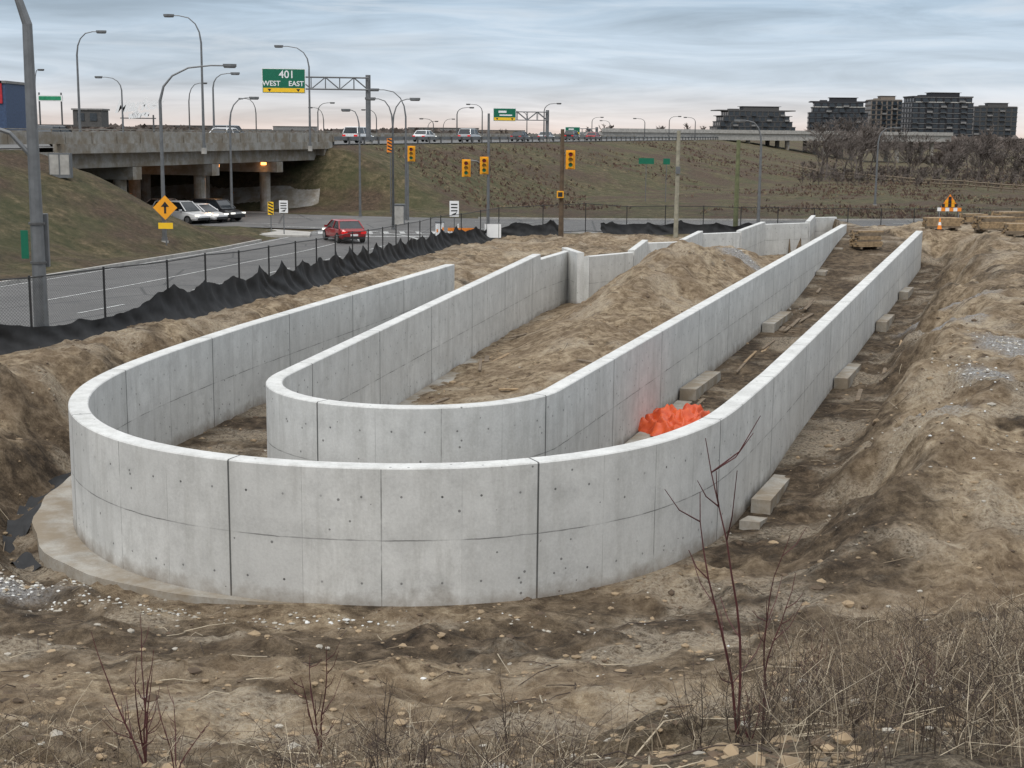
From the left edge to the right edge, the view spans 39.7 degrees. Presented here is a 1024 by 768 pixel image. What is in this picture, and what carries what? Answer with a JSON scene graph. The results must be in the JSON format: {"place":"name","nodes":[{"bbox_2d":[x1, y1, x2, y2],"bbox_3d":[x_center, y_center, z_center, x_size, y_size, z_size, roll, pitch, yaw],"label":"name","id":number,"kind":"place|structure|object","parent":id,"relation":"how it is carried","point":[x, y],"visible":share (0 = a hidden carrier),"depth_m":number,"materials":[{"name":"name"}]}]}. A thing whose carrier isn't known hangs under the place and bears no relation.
{"place":"outdoors","nodes":[
{"label":"outdoors","id":0,"kind":"place"},
{"bbox_2d":[71,108,109,126],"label":"building","id":1,"kind":"structure","parent":0,"point":[90,117],"depth_m":224.27,"materials":[{"name":"grey concrete"}]},
{"bbox_2d":[0,230,447,326],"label":"road","id":2,"kind":"structure","parent":0,"point":[285,240],"depth_m":65.18,"materials":[{"name":"asphalt"}]},
{"bbox_2d":[259,229,310,237],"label":"traffic island","id":3,"kind":"structure","parent":2,"relation":"on","point":[277,233],"depth_m":98.14,"materials":[{"name":"concrete"}]},
{"bbox_2d":[279,200,287,233],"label":"road sign","id":4,"kind":"object","parent":3,"relation":"on","point":[283,206],"visible":0.91,"depth_m":97.34,"materials":[{"name":"metal"}]},
{"bbox_2d":[322,219,365,242],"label":"car","id":5,"kind":"object","parent":2,"relation":"on","point":[336,227],"visible":0.91,"depth_m":91.81,"materials":[{"name":"red paint"}]},
{"bbox_2d":[0,139,699,147],"bbox_3d":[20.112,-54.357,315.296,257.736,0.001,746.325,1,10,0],"label":"highway road","id":6,"kind":"structure","parent":0,"point":[335,142],"depth_m":186.66,"materials":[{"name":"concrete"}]},
{"bbox_2d":[38,125,71,145],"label":"car","id":7,"kind":"object","parent":6,"relation":"on","point":[42,128],"visible":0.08,"depth_m":100.11,"materials":[{"name":"grey metal"}]},
{"bbox_2d":[76,30,106,131],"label":"street lamp","id":8,"kind":"object","parent":6,"relation":"on","point":[77,69],"visible":0.68,"depth_m":109.56,"materials":[{"name":"metal"}]},
{"bbox_2d":[9,130,560,134],"bbox_3d":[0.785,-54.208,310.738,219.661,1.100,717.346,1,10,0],"label":"median barrier","id":9,"kind":"object","parent":6,"relation":"on","point":[276,132],"depth_m":202.46,"materials":[{"name":"concrete"}]},
{"bbox_2d":[342,127,373,142],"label":"suv","id":10,"kind":"object","parent":6,"relation":"on","point":[350,131],"visible":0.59,"depth_m":150.12,"materials":[{"name":"white paint"}]},
{"bbox_2d":[412,130,436,141],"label":"car","id":11,"kind":"object","parent":6,"relation":"on","point":[423,133],"visible":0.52,"depth_m":178.99,"materials":[{"name":"white paint"}]},
{"bbox_2d":[458,129,480,141],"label":"suv","id":12,"kind":"object","parent":6,"relation":"on","point":[468,133],"visible":0.7,"depth_m":184.97,"materials":[{"name":"silver paint"}]},
{"bbox_2d":[334,134,635,140],"bbox_3d":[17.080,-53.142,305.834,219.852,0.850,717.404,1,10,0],"label":"median barrier","id":13,"kind":"object","parent":6,"relation":"on","point":[381,135],"depth_m":222.75,"materials":[{"name":"concrete"}]},
{"bbox_2d":[0,140,1023,767],"bbox_3d":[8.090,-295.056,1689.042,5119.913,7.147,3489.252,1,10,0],"label":"ground","id":14,"kind":"structure","parent":0,"point":[94,220],"depth_m":26.88,"materials":[{"name":"soil"}]},
{"bbox_2d":[0,81,25,129],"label":"store building","id":15,"kind":"structure","parent":14,"relation":"on","point":[12,106],"depth_m":231.79,"materials":[{"name":"blue metal"}]},
{"bbox_2d":[0,0,50,326],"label":"street lamp","id":16,"kind":"object","parent":14,"relation":"on","point":[38,223],"visible":0.75,"depth_m":39.76,"materials":[{"name":"metal"}]},
{"bbox_2d":[2,473,70,571],"bbox_3d":[-9.717,2.617,29.566,1.191,0.419,8.165,-1,10,-8],"label":"drainage fabric","id":17,"kind":"object","parent":14,"relation":"on","point":[21,525],"visible":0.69,"depth_m":28.18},
{"bbox_2d":[37,92,62,125],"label":"roadside billboard","id":18,"kind":"object","parent":14,"relation":"on","point":[49,97],"visible":0.62,"depth_m":205.89},
{"bbox_2d":[48,153,72,177],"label":"utility cabinet","id":19,"kind":"object","parent":14,"relation":"on","point":[60,165],"visible":0.98,"depth_m":86.79,"materials":[{"name":"metal"}]},
{"bbox_2d":[91,616,164,764],"bbox_3d":[-3.164,2.609,11.946,0.582,1.263,0.613,5,11,21],"label":"bare shrub","id":20,"kind":"object","parent":14,"relation":"on","point":[146,722],"visible":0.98,"depth_m":11.91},
{"bbox_2d":[115,97,163,131],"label":"mall sign","id":21,"kind":"object","parent":14,"relation":"on","point":[126,104],"visible":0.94,"depth_m":166.79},
{"bbox_2d":[32,476,290,604],"bbox_3d":[-7.587,3.030,27.725,3.391,0.590,12.044,-5,11,-27],"label":"wall footing","id":22,"kind":"object","parent":14,"relation":"on","point":[65,549],"depth_m":25.34,"materials":[{"name":"concrete"}]},
{"bbox_2d":[153,196,176,245],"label":"construction sign","id":23,"kind":"object","parent":14,"relation":"on","point":[165,207],"visible":0.89,"depth_m":82.67,"materials":[{"name":"metal"}]},
{"bbox_2d":[0,128,333,210],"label":"highway bridge","id":24,"kind":"structure","parent":14,"relation":"on","point":[120,159],"depth_m":116.25,"materials":[{"name":"concrete"}]},
{"bbox_2d":[155,686,209,767],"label":"bare shrub","id":25,"kind":"object","parent":14,"relation":"on","point":[167,739],"visible":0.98,"depth_m":11.52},
{"bbox_2d":[163,14,206,153],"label":"street lamp","id":26,"kind":"object","parent":14,"relation":"on","point":[203,149],"visible":1,"depth_m":105.82,"materials":[{"name":"metal"}]},
{"bbox_2d":[159,64,236,242],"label":"street lamp","id":27,"kind":"object","parent":14,"relation":"on","point":[163,237],"visible":0.88,"depth_m":82.70,"materials":[{"name":"metal"}]},
{"bbox_2d":[229,97,258,220],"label":"street lamp","id":28,"kind":"object","parent":14,"relation":"on","point":[231,180],"visible":0.88,"depth_m":113.03,"materials":[{"name":"metal"}]},
{"bbox_2d":[38,124,524,133],"bbox_3d":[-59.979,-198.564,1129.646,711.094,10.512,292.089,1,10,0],"label":"distant buildings","id":29,"kind":"structure","parent":14,"relation":"on","point":[288,128],"depth_m":1123.90,"materials":[{"name":"grey glass"}]},
{"bbox_2d":[274,45,311,150],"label":"street lamp","id":30,"kind":"object","parent":14,"relation":"on","point":[309,144],"visible":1,"depth_m":125.45,"materials":[{"name":"metal"}]},
{"bbox_2d":[290,642,342,754],"bbox_3d":[-1.583,2.680,11.986,0.530,1.264,0.356,5,11,24],"label":"bare shrub","id":31,"kind":"object","parent":14,"relation":"on","point":[315,715],"visible":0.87,"depth_m":12.01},
{"bbox_2d":[262,68,372,144],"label":"highway sign gantry","id":32,"kind":"object","parent":14,"relation":"on","point":[283,80],"visible":1,"depth_m":145.18,"materials":[{"name":"metal"}]},
{"bbox_2d":[341,109,361,216],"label":"street lamp","id":33,"kind":"object","parent":14,"relation":"on","point":[348,110],"visible":0.86,"depth_m":120.56,"materials":[{"name":"metal"}]},
{"bbox_2d":[0,220,752,354],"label":"silt fence fabric","id":34,"kind":"object","parent":14,"relation":"on","point":[175,302],"visible":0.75,"depth_m":55.31,"materials":[{"name":"fabric"}]},
{"bbox_2d":[370,674,395,749],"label":"bare shrub","id":35,"kind":"object","parent":14,"relation":"on","point":[385,717],"visible":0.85,"depth_m":11.46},
{"bbox_2d":[370,88,406,219],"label":"street lamp","id":36,"kind":"object","parent":14,"relation":"on","point":[374,89],"visible":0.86,"depth_m":116.38,"materials":[{"name":"metal"}]},
{"bbox_2d":[365,97,419,229],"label":"street lamp","id":37,"kind":"object","parent":14,"relation":"on","point":[392,121],"visible":0.85,"depth_m":104.46,"materials":[{"name":"metal"}]},
{"bbox_2d":[394,204,404,224],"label":"utility cabinet","id":38,"kind":"object","parent":14,"relation":"on","point":[399,210],"visible":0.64,"depth_m":111.09,"materials":[{"name":"metal"}]},
{"bbox_2d":[407,145,414,219],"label":"traffic signal","id":39,"kind":"object","parent":14,"relation":"on","point":[410,153],"visible":0.95,"depth_m":115.92,"materials":[{"name":"metal"}]},
{"bbox_2d":[0,211,922,285],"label":"kerb","id":40,"kind":"structure","parent":14,"relation":"on","point":[150,259],"depth_m":84.90,"materials":[{"name":"concrete"}]},
{"bbox_2d":[462,113,489,223],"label":"traffic signal","id":41,"kind":"object","parent":14,"relation":"on","point":[484,162],"visible":0.97,"depth_m":102.61,"materials":[{"name":"metal"}]},
{"bbox_2d":[484,222,500,238],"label":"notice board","id":42,"kind":"object","parent":14,"relation":"on","point":[493,230],"visible":1,"depth_m":93.65,"materials":[{"name":"metal"}]},
{"bbox_2d":[68,231,922,606],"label":"ramp retaining wall","id":43,"kind":"structure","parent":14,"relation":"on","point":[152,499],"depth_m":24.15,"materials":[{"name":"concrete"}]},
{"bbox_2d":[490,680,529,754],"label":"bare shrub","id":44,"kind":"object","parent":14,"relation":"on","point":[501,697],"visible":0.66,"depth_m":11.95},
{"bbox_2d":[0,562,1023,767],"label":"dry brush","id":45,"kind":"object","parent":14,"relation":"on","point":[944,696],"visible":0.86,"depth_m":10.50,"materials":[{"name":"plant"}]},
{"bbox_2d":[0,241,1023,767],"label":"dirt clods","id":46,"kind":"object","parent":14,"relation":"on","point":[844,737],"visible":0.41,"depth_m":16.26,"materials":[{"name":"soil"}]},
{"bbox_2d":[0,203,1023,326],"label":"construction fence","id":47,"kind":"object","parent":14,"relation":"on","point":[167,278],"visible":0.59,"depth_m":59.80,"materials":[{"name":"fabric"}]},
{"bbox_2d":[0,251,1023,767],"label":"loose sticks","id":48,"kind":"object","parent":14,"relation":"on","point":[528,661],"visible":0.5,"depth_m":16.04,"materials":[{"name":"wood"}]},
{"bbox_2d":[0,248,1023,702],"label":"crushed stone","id":49,"kind":"object","parent":14,"relation":"on","point":[36,584],"visible":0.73,"depth_m":23.22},
{"bbox_2d":[493,108,549,141],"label":"highway sign gantry","id":50,"kind":"object","parent":14,"relation":"on","point":[505,114],"visible":0.92,"depth_m":209.91,"materials":[{"name":"metal"}]},
{"bbox_2d":[332,136,717,144],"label":"guardrail","id":51,"kind":"object","parent":14,"relation":"on","point":[425,138],"visible":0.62,"depth_m":181.96,"materials":[{"name":"metal"}]},
{"bbox_2d":[38,123,1023,151],"bbox_3d":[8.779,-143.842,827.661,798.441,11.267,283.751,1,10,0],"label":"distant treeline","id":52,"kind":"object","parent":14,"relation":"on","point":[166,127],"visible":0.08,"depth_m":728.15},
{"bbox_2d":[540,250,567,313],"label":"stepped concrete wall","id":53,"kind":"structure","parent":14,"relation":"on","point":[553,279],"depth_m":61.72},
{"bbox_2d":[266,224,846,462],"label":"ramp retaining wall","id":54,"kind":"structure","parent":14,"relation":"on","point":[339,402],"depth_m":35.69,"materials":[{"name":"concrete"}]},
{"bbox_2d":[557,129,574,236],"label":"traffic signal","id":55,"kind":"object","parent":14,"relation":"on","point":[570,159],"visible":0.98,"depth_m":94.81,"materials":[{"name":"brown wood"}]},
{"bbox_2d":[562,247,583,303],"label":"stepped concrete wall","id":56,"kind":"structure","parent":14,"relation":"on","point":[575,283],"depth_m":62.62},
{"bbox_2d":[583,252,632,300],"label":"stepped concrete wall","id":57,"kind":"structure","parent":14,"relation":"on","point":[601,270],"depth_m":62.80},
{"bbox_2d":[397,248,842,443],"bbox_3d":[5.997,-2.885,58.118,9.766,2.100,56.800,4,11,18],"label":"wall footing","id":58,"kind":"object","parent":14,"relation":"on","point":[696,388],"depth_m":42.89,"materials":[{"name":"concrete"}]},
{"bbox_2d":[628,240,647,265],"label":"stepped concrete wall","id":59,"kind":"structure","parent":14,"relation":"on","point":[639,250],"depth_m":67.01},
{"bbox_2d":[647,241,677,254],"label":"stepped concrete wall","id":60,"kind":"structure","parent":14,"relation":"on","point":[652,246],"depth_m":71.01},
{"bbox_2d":[425,287,901,404],"bbox_3d":[6.829,-1.549,50.605,13.377,0.894,39.689,4,11,19],"label":"scrap lumber","id":61,"kind":"object","parent":14,"relation":"on","point":[764,348],"visible":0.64,"depth_m":47.66,"materials":[{"name":"brown wood"}]},
{"bbox_2d":[638,403,709,435],"bbox_3d":[4.528,0.891,37.113,3.324,0.747,4.336,1,10,0],"label":"orange tarp","id":62,"kind":"object","parent":14,"relation":"on","point":[663,420],"visible":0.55,"depth_m":36.60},
{"bbox_2d":[673,131,680,237],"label":"utility pole","id":63,"kind":"object","parent":14,"relation":"on","point":[676,208],"visible":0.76,"depth_m":98.99,"materials":[{"name":"concrete"}]},
{"bbox_2d":[680,231,702,245],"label":"stepped concrete wall","id":64,"kind":"structure","parent":14,"relation":"on","point":[696,237],"depth_m":76.16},
{"bbox_2d":[664,673,722,750],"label":"bare shrub","id":65,"kind":"object","parent":14,"relation":"on","point":[688,728],"visible":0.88,"depth_m":11.60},
{"bbox_2d":[376,141,1023,218],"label":"field weeds","id":66,"kind":"object","parent":14,"relation":"on","point":[829,191],"visible":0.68,"depth_m":166.26,"materials":[{"name":"plant"}]},
{"bbox_2d":[665,417,773,733],"bbox_3d":[1.708,1.581,11.641,0.671,2.837,1.037,5,11,24],"label":"bare shrub","id":67,"kind":"object","parent":14,"relation":"on","point":[738,623],"visible":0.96,"depth_m":11.59,"materials":[{"name":"plant"}]},
{"bbox_2d":[702,232,739,247],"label":"stepped concrete wall","id":68,"kind":"structure","parent":14,"relation":"on","point":[721,239],"depth_m":79.39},
{"bbox_2d":[732,140,744,225],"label":"utility pole","id":69,"kind":"object","parent":14,"relation":"on","point":[736,190],"visible":0.76,"depth_m":102.88,"materials":[{"name":"green wood"}]},
{"bbox_2d":[728,678,759,743],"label":"bare shrub","id":70,"kind":"object","parent":14,"relation":"on","point":[749,728],"visible":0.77,"depth_m":11.36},
{"bbox_2d":[711,653,781,743],"bbox_3d":[1.895,2.584,11.489,0.574,0.901,0.328,1,10,0],"label":"bare shrub","id":71,"kind":"object","parent":14,"relation":"on","point":[767,687],"visible":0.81,"depth_m":11.50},
{"bbox_2d":[734,119,761,222],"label":"street lamp","id":72,"kind":"object","parent":14,"relation":"on","point":[759,178],"visible":0.66,"depth_m":98.81,"materials":[{"name":"metal"}]},
{"bbox_2d":[736,222,764,255],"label":"stepped concrete wall","id":73,"kind":"structure","parent":14,"relation":"on","point":[752,237],"depth_m":84.63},
{"bbox_2d":[709,106,795,133],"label":"apartment building","id":74,"kind":"structure","parent":14,"relation":"on","point":[768,117],"depth_m":875.46,"materials":[{"name":"grey concrete"}]},
{"bbox_2d":[580,128,952,162],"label":"distant overpass","id":75,"kind":"object","parent":14,"relation":"on","point":[786,136],"visible":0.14,"depth_m":365.44,"materials":[{"name":"concrete"}]},
{"bbox_2d":[752,666,789,744],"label":"bare shrub","id":76,"kind":"object","parent":14,"relation":"on","point":[765,724],"visible":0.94,"depth_m":10.14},
{"bbox_2d":[737,620,805,734],"bbox_3d":[1.962,2.330,10.807,0.475,0.994,0.733,3,10,15],"label":"bare shrub","id":77,"kind":"object","parent":14,"relation":"on","point":[779,708],"visible":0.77,"depth_m":10.75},
{"bbox_2d":[753,527,806,720],"bbox_3d":[2.243,2.075,11.954,0.509,1.887,0.416,-3,11,-21],"label":"bare shrub","id":78,"kind":"object","parent":14,"relation":"on","point":[766,620],"visible":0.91,"depth_m":11.99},
{"bbox_2d":[764,223,808,254],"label":"stepped concrete wall","id":79,"kind":"structure","parent":14,"relation":"on","point":[778,236],"depth_m":89.40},
{"bbox_2d":[805,215,814,241],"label":"stepped concrete wall","id":80,"kind":"structure","parent":14,"relation":"on","point":[810,220],"depth_m":93.05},
{"bbox_2d":[787,625,836,708],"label":"bare shrub","id":81,"kind":"object","parent":14,"relation":"on","point":[803,671],"visible":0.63,"depth_m":14.16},
{"bbox_2d":[814,217,836,238],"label":"stepped concrete wall","id":82,"kind":"structure","parent":14,"relation":"on","point":[823,225],"depth_m":97.71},
{"bbox_2d":[739,287,913,529],"bbox_3d":[12.053,-0.709,48.789,0.422,1.200,44.700,4,11,19],"label":"wall footing","id":83,"kind":"object","parent":14,"relation":"on","point":[766,497],"depth_m":30.84,"materials":[{"name":"concrete"}]},
{"bbox_2d":[807,97,867,130],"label":"apartment building","id":84,"kind":"structure","parent":14,"relation":"on","point":[846,108],"depth_m":879.47,"materials":[{"name":"grey concrete"}]},
{"bbox_2d":[821,646,882,712],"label":"bare shrub","id":85,"kind":"object","parent":14,"relation":"on","point":[852,676],"visible":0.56,"depth_m":11.83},
{"bbox_2d":[848,230,883,248],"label":"lumber stack","id":86,"kind":"object","parent":14,"relation":"on","point":[860,239],"visible":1,"depth_m":79.37,"materials":[{"name":"brown wood"}]},
{"bbox_2d":[848,655,912,727],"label":"bare shrub","id":87,"kind":"object","parent":14,"relation":"on","point":[860,698],"visible":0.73,"depth_m":10.41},
{"bbox_2d":[865,96,901,131],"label":"apartment building","id":88,"kind":"structure","parent":14,"relation":"on","point":[887,110],"depth_m":904.79,"materials":[{"name":"beige concrete"}]},
{"bbox_2d":[873,127,901,204],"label":"street lamp","id":89,"kind":"object","parent":14,"relation":"on","point":[875,195],"visible":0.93,"depth_m":148.18,"materials":[{"name":"metal"}]},
{"bbox_2d":[793,163,1023,192],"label":"wooden rail fence","id":90,"kind":"object","parent":14,"relation":"on","point":[942,183],"visible":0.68,"depth_m":204.05,"materials":[{"name":"brown wood"}]},
{"bbox_2d":[797,161,1023,187],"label":"scrub bushes","id":91,"kind":"object","parent":14,"relation":"on","point":[923,172],"visible":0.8,"depth_m":226.58,"materials":[{"name":"plant"}]},
{"bbox_2d":[882,601,940,727],"bbox_3d":[2.930,2.154,10.518,0.390,1.019,0.558,1,10,0],"label":"bare shrub","id":92,"kind":"object","parent":14,"relation":"on","point":[919,643],"visible":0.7,"depth_m":10.56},
{"bbox_2d":[801,113,1023,183],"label":"bare tree row","id":93,"kind":"object","parent":14,"relation":"on","point":[952,155],"visible":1,"depth_m":234.14,"materials":[{"name":"plant"}]},
{"bbox_2d":[900,92,973,143],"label":"apartment building","id":94,"kind":"structure","parent":14,"relation":"on","point":[952,112],"depth_m":854.85,"materials":[{"name":"grey concrete"}]},
{"bbox_2d":[921,217,963,229],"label":"lumber stack","id":95,"kind":"object","parent":14,"relation":"on","point":[954,223],"visible":0.94,"depth_m":86.02,"materials":[{"name":"brown wood"}]},
{"bbox_2d":[914,632,978,710],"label":"bare shrub","id":96,"kind":"object","parent":14,"relation":"on","point":[940,668],"visible":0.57,"depth_m":11.21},
{"bbox_2d":[937,194,960,217],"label":"construction barricade","id":97,"kind":"object","parent":14,"relation":"on","point":[949,201],"visible":0.9,"depth_m":88.23,"materials":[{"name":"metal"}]},
{"bbox_2d":[941,640,995,707],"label":"bare shrub","id":98,"kind":"object","parent":14,"relation":"on","point":[956,670],"visible":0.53,"depth_m":11.45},
{"bbox_2d":[921,605,1018,705],"bbox_3d":[3.745,2.241,11.657,0.756,0.906,0.379,4,11,17],"label":"bare shrub","id":99,"kind":"object","parent":14,"relation":"on","point":[1001,643],"visible":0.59,"depth_m":11.56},
{"bbox_2d":[959,213,987,223],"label":"lumber stack","id":100,"kind":"object","parent":14,"relation":"on","point":[967,217],"visible":0.53,"depth_m":90.92,"materials":[{"name":"brown wood"}]},
{"bbox_2d":[947,592,1023,704],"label":"bare shrub","id":101,"kind":"object","parent":14,"relation":"on","point":[989,651],"visible":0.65,"depth_m":11.42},
{"bbox_2d":[971,216,1015,231],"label":"lumber stack","id":102,"kind":"object","parent":14,"relation":"on","point":[983,223],"visible":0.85,"depth_m":84.93,"materials":[{"name":"brown wood"}]},
{"bbox_2d":[972,103,1017,137],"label":"apartment building","id":103,"kind":"structure","parent":14,"relation":"on","point":[1002,117],"depth_m":933.74,"materials":[{"name":"grey concrete"}]},
{"bbox_2d":[991,211,1023,222],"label":"lumber stack","id":104,"kind":"object","parent":14,"relation":"on","point":[1019,215],"visible":0.41,"depth_m":89.19,"materials":[{"name":"brown wood"}]},
{"bbox_2d":[1001,223,1023,236],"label":"lumber stack","id":105,"kind":"object","parent":14,"relation":"on","point":[1011,229],"visible":1,"depth_m":79.10,"materials":[{"name":"brown wood"}]},
{"bbox_2d":[0,0,1023,138],"label":"sky","id":106,"kind":"structure","parent":0,"point":[654,62],"materials":[{"name":"grey"}]},
{"bbox_2d":[191,213,922,232],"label":"cross road","id":107,"kind":"structure","parent":0,"point":[302,221],"depth_m":115.86,"materials":[{"name":"asphalt"}]},
{"bbox_2d":[152,200,210,223],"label":"suv","id":108,"kind":"object","parent":107,"relation":"on","point":[187,212],"visible":0.56,"depth_m":109.46,"materials":[{"name":"white paint"}]},
{"bbox_2d":[195,203,228,222],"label":"car","id":109,"kind":"object","parent":107,"relation":"on","point":[214,212],"visible":0.45,"depth_m":111.16,"materials":[{"name":"white paint"}]},
{"bbox_2d":[191,198,245,221],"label":"suv","id":110,"kind":"object","parent":107,"relation":"on","point":[222,205],"visible":0.41,"depth_m":113.10,"materials":[{"name":"black paint"}]},
{"bbox_2d":[1,217,909,312],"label":"road markings","id":111,"kind":"object","parent":107,"relation":"on","point":[387,232],"visible":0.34,"depth_m":85.52,"materials":[{"name":"paint"}]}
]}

